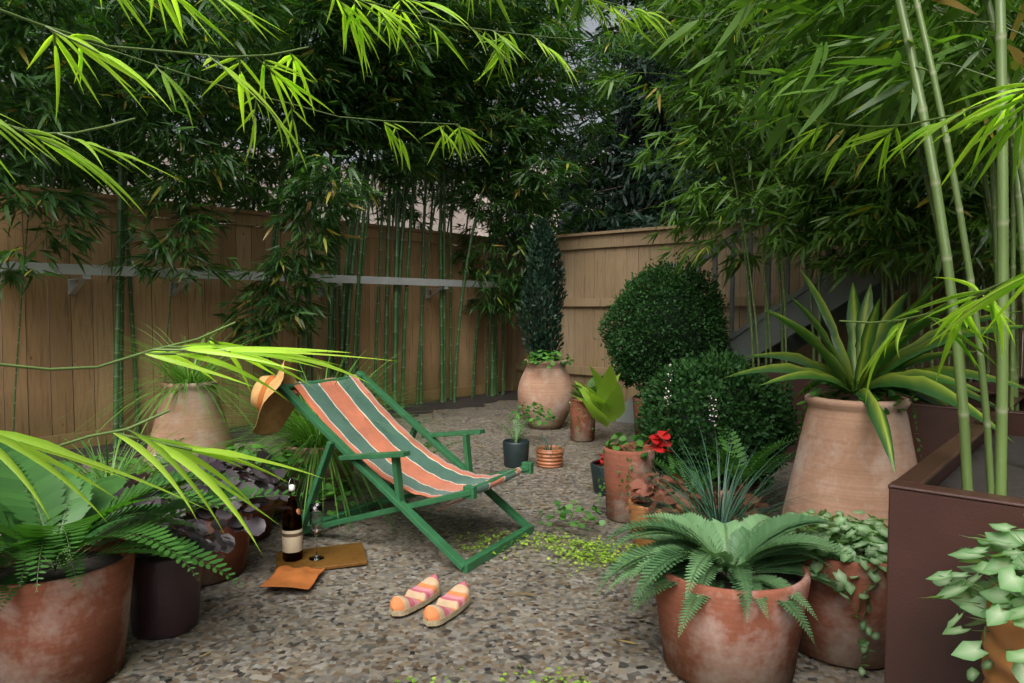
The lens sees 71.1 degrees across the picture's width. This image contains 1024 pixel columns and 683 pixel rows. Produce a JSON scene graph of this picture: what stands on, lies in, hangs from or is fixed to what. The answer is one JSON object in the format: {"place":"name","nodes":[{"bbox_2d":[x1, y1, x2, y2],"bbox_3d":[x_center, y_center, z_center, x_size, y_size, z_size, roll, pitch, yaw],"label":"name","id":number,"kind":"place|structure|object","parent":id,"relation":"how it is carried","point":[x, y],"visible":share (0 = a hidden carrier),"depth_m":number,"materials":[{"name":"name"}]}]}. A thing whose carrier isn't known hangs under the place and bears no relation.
{"place":"outdoors","nodes":[
{"label":"outdoors","id":0,"kind":"place"},
{"bbox_2d":[1,0,646,177],"label":"sky","id":1,"kind":"structure","parent":0,"point":[589,24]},
{"bbox_2d":[0,349,1022,682],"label":"gravel ground","id":2,"kind":"structure","parent":0,"point":[336,625],"depth_m":2.55,"materials":[{"name":"grey gravel"}]},
{"bbox_2d":[0,538,134,682],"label":"pot","id":3,"kind":"object","parent":2,"relation":"on","point":[57,627],"visible":0.76,"depth_m":1.93,"materials":[{"name":"red ceramic"}]},
{"bbox_2d":[0,374,623,610],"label":"fern","id":4,"kind":"object","parent":3,"relation":"in","point":[19,507],"depth_m":2.11,"materials":[{"name":"green plant"}]},
{"bbox_2d":[119,497,142,544],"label":"pot","id":5,"kind":"object","parent":2,"relation":"on","point":[123,538],"depth_m":3.04,"materials":[{"name":"brown ceramic"}]},
{"bbox_2d":[130,540,202,639],"bbox_3d":[-1.147,0.818,2.370,0.240,0.263,0.240,2,4,41],"label":"plant pot","id":6,"kind":"object","parent":2,"relation":"on","point":[165,598],"visible":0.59,"depth_m":2.28,"materials":[{"name":"purple glazed ceramic"},{"name":"soil"}]},
{"bbox_2d":[141,379,234,495],"bbox_3d":[-1.920,0.547,4.286,0.580,0.623,0.580,2,4,41],"label":"plant pot","id":7,"kind":"object","parent":2,"relation":"on","point":[194,399],"visible":0.49,"depth_m":4.13,"materials":[{"name":"ceramic"}]},
{"bbox_2d":[168,501,251,586],"bbox_3d":[-1.242,0.795,2.859,0.400,0.263,0.400,2,4,41],"label":"pot","id":8,"kind":"object","parent":2,"relation":"on","point":[235,559],"visible":0.2,"depth_m":2.77,"materials":[{"name":"brown ceramic"}]},
{"bbox_2d":[0,183,509,451],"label":"fence wall","id":9,"kind":"structure","parent":2,"relation":"on","point":[58,307],"depth_m":5.59,"materials":[{"name":"brown wood"}]},
{"bbox_2d":[0,261,503,298],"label":"fence rail","id":10,"kind":"object","parent":9,"relation":"attached to","point":[73,286],"visible":0.77,"depth_m":5.60,"materials":[{"name":"wood"}]},
{"bbox_2d":[249,498,273,542],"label":"pot","id":11,"kind":"object","parent":2,"relation":"on","point":[268,521],"visible":0.06,"depth_m":3.28,"materials":[{"name":"brown ceramic"}]},
{"bbox_2d":[108,450,298,560],"bbox_3d":[-1.243,0.602,2.922,0.692,0.320,1.343,-1,3,-15],"label":"heuchera","id":12,"kind":"object","parent":11,"relation":"on","point":[265,481],"visible":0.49,"depth_m":2.71,"materials":[{"name":"plant"}]},
{"bbox_2d":[272,468,288,516],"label":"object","id":13,"kind":"object","parent":2,"relation":"on","point":[280,503],"visible":0.09,"depth_m":3.59,"materials":[{"name":"green plant"}]},
{"bbox_2d":[225,441,307,485],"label":"leafy plant","id":14,"kind":"object","parent":13,"relation":"in","point":[283,459],"visible":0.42,"depth_m":3.64,"materials":[{"name":"green plant"}]},
{"bbox_2d":[46,390,517,466],"bbox_3d":[-2.720,0.784,5.247,0.546,0.055,9.000,2,4,41],"label":"soil strip","id":15,"kind":"object","parent":2,"relation":"on","point":[480,400],"depth_m":7.09,"materials":[{"name":"brown soil"}]},
{"bbox_2d":[260,565,325,589],"bbox_3d":[-0.836,0.900,2.753,0.180,0.020,0.231,2,1,1],"label":"napkin cloth","id":16,"kind":"object","parent":2,"relation":"on","point":[305,577],"visible":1,"depth_m":2.74,"materials":[{"name":"orange fabric"}]},
{"bbox_2d":[0,0,636,447],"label":"bamboo stalks","id":17,"kind":"object","parent":2,"relation":"on","point":[340,304],"visible":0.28,"depth_m":6.80,"materials":[{"name":"green plant"}]},
{"bbox_2d":[0,0,660,346],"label":"bamboo","id":18,"kind":"object","parent":17,"relation":"attached to","point":[525,129],"depth_m":5.75,"materials":[{"name":"green plant"}]},
{"bbox_2d":[283,441,353,500],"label":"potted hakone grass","id":19,"kind":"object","parent":2,"relation":"on","point":[342,476],"visible":0.22,"depth_m":3.91,"materials":[{"name":"plant"}]},
{"bbox_2d":[276,542,367,569],"bbox_3d":[-0.798,0.907,2.998,0.360,0.016,0.240,-2,4,-17],"label":"cutting board","id":20,"kind":"object","parent":2,"relation":"on","point":[344,555],"visible":0.78,"depth_m":2.98,"materials":[{"name":"brown wood"}]},
{"bbox_2d":[282,477,302,560],"bbox_3d":[-0.910,0.730,2.966,0.082,0.339,0.082,1,3,16],"label":"wine bottle","id":21,"kind":"object","parent":20,"relation":"on","point":[292,539],"visible":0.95,"depth_m":2.94,"materials":[{"name":"brown glass"}]},
{"bbox_2d":[309,503,323,560],"bbox_3d":[-0.811,0.786,2.970,0.062,0.225,0.062,2,4,41],"label":"champagne glass","id":22,"kind":"object","parent":20,"relation":"on","point":[316,515],"visible":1,"depth_m":2.95,"materials":[{"name":"clear glass"}]},
{"bbox_2d":[83,399,637,682],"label":"plant litter","id":23,"kind":"object","parent":2,"relation":"on","point":[631,642],"visible":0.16,"depth_m":2.62,"materials":[{"name":"brown plant"}]},
{"bbox_2d":[251,358,533,572],"bbox_3d":[-0.566,0.489,3.307,1.149,0.830,0.818,1,3,29],"label":"deck chair","id":24,"kind":"object","parent":2,"relation":"on","point":[398,459],"visible":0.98,"depth_m":3.34,"materials":[{"name":"green paint"}]},
{"bbox_2d":[32,312,782,598],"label":"hakone grass","id":25,"kind":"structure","parent":2,"relation":"on","point":[306,433],"depth_m":3.88,"materials":[{"name":"green plant"}]},
{"bbox_2d":[131,367,745,559],"bbox_3d":[-0.315,0.457,3.226,2.567,0.695,1.224,-1,3,-19],"label":"brown plant stem","id":26,"kind":"object","parent":25,"relation":"on","point":[221,506],"visible":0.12,"depth_m":2.82,"materials":[{"name":"brown"}]},
{"bbox_2d":[389,574,440,615],"bbox_3d":[-0.344,0.897,2.549,0.090,0.063,0.255,1,3,29],"label":"espadrille shoe","id":27,"kind":"object","parent":2,"relation":"on","point":[426,591],"visible":1,"depth_m":2.54,"materials":[{"name":"fabric"}]},
{"bbox_2d":[423,581,470,625],"bbox_3d":[-0.224,0.901,2.475,0.090,0.063,0.255,1,3,25],"label":"espadrille shoe","id":28,"kind":"object","parent":2,"relation":"on","point":[455,600],"visible":1,"depth_m":2.46,"materials":[{"name":"fabric"}]},
{"bbox_2d":[1,116,1022,350],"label":"neighbouring buildings","id":29,"kind":"structure","parent":2,"relation":"on","point":[460,218],"depth_m":27.41,"materials":[{"name":"grey"}]},
{"bbox_2d":[554,24,778,231],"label":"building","id":30,"kind":"structure","parent":29,"relation":"on","point":[667,141],"depth_m":10.20,"materials":[{"name":"grey"}]},
{"bbox_2d":[333,17,728,169],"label":"utility wires","id":31,"kind":"object","parent":30,"relation":"attached to","point":[571,113],"visible":0.02,"depth_m":11.79,"materials":[{"name":"black rubber"}]},
{"bbox_2d":[503,438,528,467],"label":"plant pot","id":32,"kind":"object","parent":2,"relation":"on","point":[516,455],"visible":0.86,"depth_m":4.73,"materials":[{"name":"ceramic"}]},
{"bbox_2d":[396,526,645,682],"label":"creeper plant","id":33,"kind":"object","parent":2,"relation":"on","point":[603,556],"visible":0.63,"depth_m":3.08,"materials":[{"name":"green plant"}]},
{"bbox_2d":[518,358,573,429],"bbox_3d":[0.298,0.461,6.334,0.499,0.603,0.499,2,4,41],"label":"terracotta urn","id":34,"kind":"object","parent":2,"relation":"on","point":[543,385],"visible":0.79,"depth_m":6.15,"materials":[{"name":"ceramic"}]},
{"bbox_2d":[74,350,907,530],"bbox_3d":[0.253,0.462,3.890,3.470,0.770,4.008,2,4,41],"label":"broadleaf plant","id":35,"kind":"object","parent":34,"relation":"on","point":[328,487],"visible":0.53,"depth_m":3.54,"materials":[{"name":"green plant"}]},
{"bbox_2d":[516,217,567,360],"bbox_3d":[0.275,-0.449,6.358,0.474,1.302,0.461,2,4,41],"label":"conifer","id":36,"kind":"object","parent":34,"relation":"on","point":[548,252],"visible":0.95,"depth_m":6.25,"materials":[{"name":"green plant"}]},
{"bbox_2d":[537,237,548,359],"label":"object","id":37,"kind":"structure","parent":34,"relation":"on","point":[543,315],"depth_m":6.32,"materials":[{"name":"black plant"}]},
{"bbox_2d":[536,445,563,467],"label":"plant pot","id":38,"kind":"object","parent":2,"relation":"on","point":[547,460],"visible":0.98,"depth_m":4.73,"materials":[{"name":"ceramic"}]},
{"bbox_2d":[570,399,594,441],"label":"plant pot","id":39,"kind":"object","parent":2,"relation":"on","point":[585,431],"visible":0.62,"depth_m":5.65,"materials":[{"name":"ceramic"}]},
{"bbox_2d":[571,365,624,426],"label":"leafy plant","id":40,"kind":"object","parent":39,"relation":"in","point":[605,404],"visible":1,"depth_m":5.38,"materials":[{"name":"green plant"}]},
{"bbox_2d":[590,459,604,495],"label":"pot","id":41,"kind":"object","parent":2,"relation":"on","point":[597,470],"visible":0.34,"depth_m":4.05,"materials":[{"name":"ceramic"}]},
{"bbox_2d":[593,364,718,465],"bbox_3d":[0.653,0.428,3.736,0.350,0.661,0.963,-1,3,-20],"label":"plant","id":42,"kind":"object","parent":41,"relation":"on","point":[658,442],"depth_m":3.32,"materials":[{"name":"red plant"}]},
{"bbox_2d":[603,442,654,523],"bbox_3d":[0.587,0.709,3.606,0.260,0.363,0.260,2,4,41],"label":"terracotta pot","id":43,"kind":"object","parent":2,"relation":"on","point":[612,478],"visible":0.69,"depth_m":3.51,"materials":[{"name":"ceramic"}]},
{"bbox_2d":[632,394,644,434],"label":"pot","id":44,"kind":"object","parent":2,"relation":"on","point":[635,399],"visible":0.12,"depth_m":5.73,"materials":[{"name":"brown ceramic"}]},
{"bbox_2d":[628,493,696,546],"bbox_3d":[0.668,0.809,3.198,0.300,0.203,0.300,2,4,41],"label":"plant pot","id":45,"kind":"object","parent":2,"relation":"on","point":[633,508],"visible":0.29,"depth_m":3.13,"materials":[{"name":"ceramic"}]},
{"bbox_2d":[626,473,768,522],"bbox_3d":[0.818,0.705,3.166,0.624,0.228,0.392,0,3,10],"label":"red heuchera","id":46,"kind":"object","parent":45,"relation":"in","point":[641,489],"visible":0.44,"depth_m":3.14,"materials":[{"name":"red plant"}]},
{"bbox_2d":[534,421,864,604],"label":"blue grass","id":47,"kind":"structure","parent":2,"relation":"on","point":[720,516],"depth_m":2.70,"materials":[{"name":"plant"}]},
{"bbox_2d":[669,465,759,511],"bbox_3d":[1.090,0.786,3.890,0.500,0.183,0.500,2,4,41],"label":"plant pot","id":48,"kind":"object","parent":2,"relation":"on","point":[751,489],"visible":0.02,"depth_m":3.69,"materials":[{"name":"brown ceramic"}]},
{"bbox_2d":[594,248,801,493],"bbox_3d":[1.213,0.017,4.836,1.090,1.428,2.952,0,3,0],"label":"boxwood plant","id":49,"kind":"object","parent":48,"relation":"in","point":[718,360],"visible":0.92,"depth_m":3.80,"materials":[{"name":"green plant"}]},
{"bbox_2d":[624,287,710,381],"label":"boxwood","id":50,"kind":"object","parent":49,"relation":"attached to","point":[651,351],"visible":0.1,"depth_m":5.47,"materials":[{"name":"green plant"}]},
{"bbox_2d":[661,376,770,470],"bbox_3d":[1.090,0.448,3.874,0.607,0.533,0.607,2,4,41],"label":"round boxwood","id":51,"kind":"object","parent":48,"relation":"on","point":[706,419],"visible":0.09,"depth_m":3.64,"materials":[{"name":"green plant"}]},
{"bbox_2d":[631,421,799,493],"bbox_3d":[0.962,0.556,3.345,0.912,0.376,0.754,1,3,22],"label":"fern","id":52,"kind":"object","parent":2,"relation":"on","point":[758,463],"visible":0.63,"depth_m":3.33,"materials":[{"name":"green plant"}]},
{"bbox_2d":[521,0,938,348],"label":"tree","id":53,"kind":"object","parent":2,"relation":"on","point":[637,196],"visible":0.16,"depth_m":9.71,"materials":[{"name":"green plant"}]},
{"bbox_2d":[654,552,811,682],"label":"pot","id":54,"kind":"object","parent":2,"relation":"on","point":[721,638],"visible":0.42,"depth_m":1.94,"materials":[{"name":"red ceramic"}]},
{"bbox_2d":[592,512,867,642],"bbox_3d":[0.669,0.657,2.130,0.825,0.271,0.715,1,3,17],"label":"fern","id":55,"kind":"object","parent":54,"relation":"on","point":[692,537],"visible":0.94,"depth_m":2.07,"materials":[{"name":"fern foliage"}]},
{"bbox_2d":[567,386,921,507],"bbox_3d":[0.706,0.478,4.146,0.872,0.720,3.392,-1,3,-16],"label":"broadleaf plant","id":56,"kind":"object","parent":2,"relation":"on","point":[801,417],"visible":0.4,"depth_m":3.47,"materials":[{"name":"green plant"}]},
{"bbox_2d":[507,213,1023,401],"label":"fence wall","id":57,"kind":"structure","parent":2,"relation":"on","point":[600,266],"depth_m":7.76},
{"bbox_2d":[615,168,973,423],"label":"timber stairs","id":58,"kind":"structure","parent":2,"relation":"on","point":[836,299],"depth_m":5.73,"materials":[{"name":"paint"}]},
{"bbox_2d":[794,522,886,669],"bbox_3d":[1.039,0.789,2.246,0.420,0.333,0.420,2,4,41],"label":"plant pot","id":59,"kind":"object","parent":2,"relation":"on","point":[837,634],"visible":0.23,"depth_m":2.08,"materials":[{"name":"ceramic"}]},
{"bbox_2d":[781,391,917,527],"bbox_3d":[1.318,0.569,2.761,0.600,0.723,0.600,2,4,41],"label":"plant pot","id":60,"kind":"object","parent":2,"relation":"on","point":[845,456],"visible":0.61,"depth_m":2.60,"materials":[{"name":"ceramic"}]},
{"bbox_2d":[722,268,1023,471],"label":"dracaena plant","id":61,"kind":"object","parent":60,"relation":"in","point":[844,368],"visible":0.85,"depth_m":2.66,"materials":[{"name":"green plant"}]},
{"bbox_2d":[775,559,993,681],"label":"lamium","id":62,"kind":"object","parent":2,"relation":"on","point":[972,675],"visible":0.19,"depth_m":2.03,"materials":[{"name":"green plant"}]},
{"bbox_2d":[780,508,1023,682],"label":"ivy leaves","id":63,"kind":"object","parent":62,"relation":"on","point":[1007,594],"visible":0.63,"depth_m":1.18,"materials":[{"name":"green plant"}]},
{"bbox_2d":[750,363,1023,462],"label":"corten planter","id":64,"kind":"object","parent":2,"relation":"on","point":[799,385],"depth_m":4.85,"materials":[{"name":"metal"}]},
{"bbox_2d":[682,0,1018,383],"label":"bamboo stems","id":65,"kind":"object","parent":64,"relation":"on","point":[908,288],"visible":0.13,"depth_m":4.89,"materials":[{"name":"green plant"}]},
{"bbox_2d":[545,0,1023,303],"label":"bamboo","id":66,"kind":"object","parent":65,"relation":"attached to","point":[883,91],"depth_m":4.19,"materials":[{"name":"green plant"}]},
{"bbox_2d":[884,391,1023,682],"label":"planter box","id":67,"kind":"object","parent":2,"relation":"on","point":[935,512],"visible":0.56,"depth_m":1.43,"materials":[{"name":"metal"}]},
{"bbox_2d":[0,0,1023,553],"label":"bamboo plant","id":68,"kind":"object","parent":67,"relation":"in","point":[30,446],"visible":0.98,"depth_m":1.34,"materials":[{"name":"green plant"}]},
{"bbox_2d":[0,0,1023,450],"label":"bamboo twigs","id":69,"kind":"object","parent":68,"relation":"attached to","point":[154,350],"visible":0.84,"depth_m":1.36,"materials":[{"name":"green plant"}]},
{"bbox_2d":[895,0,1023,495],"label":"bamboo stems","id":70,"kind":"object","parent":67,"relation":"in","point":[997,200],"visible":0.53,"depth_m":1.61,"materials":[{"name":"green plant"}]},
{"bbox_2d":[905,390,1023,462],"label":"corten planter","id":71,"kind":"object","parent":2,"relation":"on","point":[937,426],"visible":0.07,"depth_m":2.62,"materials":[{"name":"brown painted wood"},{"name":"soil"}]},
{"bbox_2d":[981,582,1023,682],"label":"plant pot","id":72,"kind":"object","parent":2,"relation":"on","point":[1009,634],"visible":0.54,"depth_m":1.08,"materials":[{"name":"ceramic"}]},
{"bbox_2d":[0,373,1023,651],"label":"plant stem","id":73,"kind":"object","parent":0,"point":[54,565],"visible":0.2,"depth_m":2.10,"materials":[{"name":"green plant"}]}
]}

